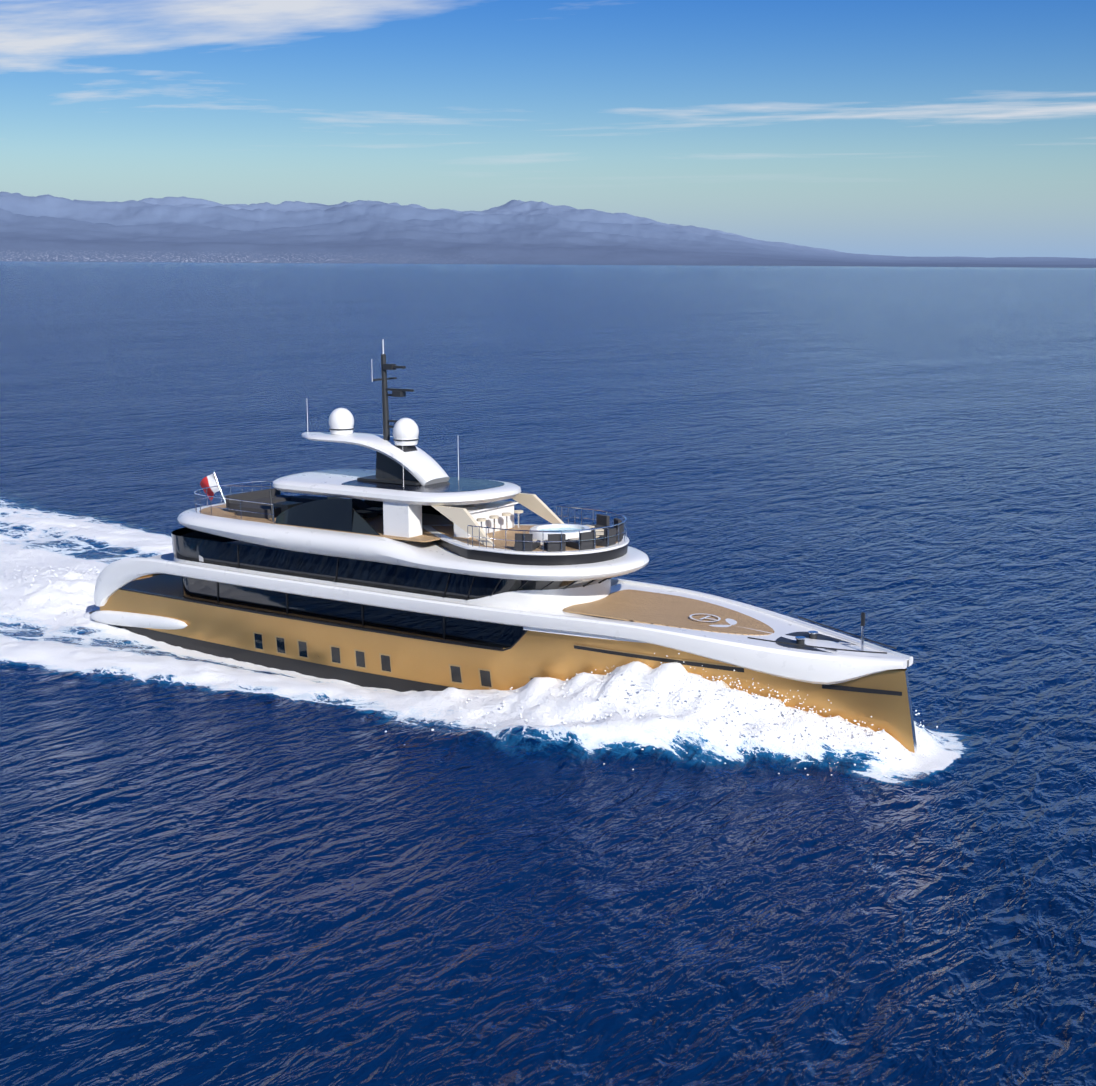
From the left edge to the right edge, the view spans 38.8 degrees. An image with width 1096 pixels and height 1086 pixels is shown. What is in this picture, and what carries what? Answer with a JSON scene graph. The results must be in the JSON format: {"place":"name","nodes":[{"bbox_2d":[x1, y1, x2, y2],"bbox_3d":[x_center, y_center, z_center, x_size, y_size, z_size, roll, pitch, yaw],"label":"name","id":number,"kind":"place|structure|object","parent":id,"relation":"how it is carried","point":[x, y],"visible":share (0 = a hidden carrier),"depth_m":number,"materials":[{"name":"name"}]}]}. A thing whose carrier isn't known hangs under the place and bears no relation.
{"place":"outdoors","nodes":[
{"label":"outdoors","id":0,"kind":"place"},
{"bbox_2d":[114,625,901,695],"bbox_3d":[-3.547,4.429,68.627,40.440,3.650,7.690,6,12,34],"label":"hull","id":1,"kind":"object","parent":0,"point":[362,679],"visible":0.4,"depth_m":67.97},
{"bbox_2d":[0,261,1095,1085],"bbox_3d":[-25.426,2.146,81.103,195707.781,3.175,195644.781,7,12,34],"label":"sea","id":2,"kind":"structure","parent":0,"point":[218,871],"depth_m":58.49,"materials":[{"name":"liquid"}]},
{"bbox_2d":[0,560,937,774],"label":"bow spray","id":3,"kind":"object","parent":2,"relation":"on","point":[680,699],"visible":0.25,"depth_m":57.91,"materials":[{"name":"white liquid"}]},
{"bbox_2d":[100,574,916,752],"bbox_3d":[-3.324,4.873,68.549,40.996,5.600,7.781,6,12,34],"label":"hull","id":4,"kind":"object","parent":2,"relation":"in","point":[534,654],"visible":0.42,"depth_m":63.38,"materials":[{"name":"brown metal"}]},
{"bbox_2d":[83,609,187,629],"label":"swim platform","id":5,"kind":"structure","parent":4,"relation":"attached to","point":[121,618],"depth_m":75.34,"materials":[{"name":"white paint"}]},
{"bbox_2d":[94,557,912,684],"bbox_3d":[-3.562,3.023,68.392,40.660,2.802,8.574,6,12,34],"label":"bulwark","id":6,"kind":"object","parent":4,"relation":"attached to","point":[814,667],"visible":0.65,"depth_m":61.06,"materials":[{"name":"white paint"}]},
{"bbox_2d":[119,547,909,660],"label":"decks","id":7,"kind":"object","parent":4,"relation":"on","point":[623,602],"visible":0.38,"depth_m":64.50,"materials":[{"name":"brown paint"}]},
{"bbox_2d":[171,527,612,610],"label":"deck house","id":8,"kind":"structure","parent":7,"relation":"on","point":[192,546],"depth_m":66.27,"materials":[{"name":"black glass"}]},
{"bbox_2d":[177,503,648,580],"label":"upper deck bulwark","id":9,"kind":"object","parent":8,"relation":"on","point":[436,545],"depth_m":65.25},
{"bbox_2d":[200,472,225,504],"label":"ensign flag","id":10,"kind":"object","parent":9,"relation":"attached to","point":[211,480],"visible":0.88,"depth_m":76.44,"materials":[{"name":"multicoloured fabric"}]},
{"bbox_2d":[272,469,520,505],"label":"yacht roof","id":11,"kind":"structure","parent":9,"relation":"on","point":[344,483],"depth_m":67.43,"materials":[{"name":"white paint"}]},
{"bbox_2d":[302,342,458,486],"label":"mast and domes","id":12,"kind":"object","parent":11,"relation":"on","point":[402,458],"visible":0.96,"depth_m":68.90,"materials":[{"name":"white paint"}]},
{"bbox_2d":[194,481,626,551],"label":"upper deck","id":13,"kind":"structure","parent":9,"relation":"on","point":[479,521],"depth_m":67.36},
{"bbox_2d":[748,612,896,653],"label":"bow fittings","id":14,"kind":"object","parent":7,"relation":"on","point":[800,640],"visible":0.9,"depth_m":57.90,"materials":[{"name":"black metal"}]},
{"bbox_2d":[0,192,1095,267],"bbox_3d":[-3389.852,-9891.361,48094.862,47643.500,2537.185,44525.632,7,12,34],"label":"mountains","id":15,"kind":"structure","parent":0,"point":[49,228],"depth_m":41360.69,"materials":[{"name":"stone"}]},
{"bbox_2d":[0,0,1095,257],"label":"sky","id":16,"kind":"structure","parent":0,"point":[908,128],"materials":[{"name":"blue"}]}
]}

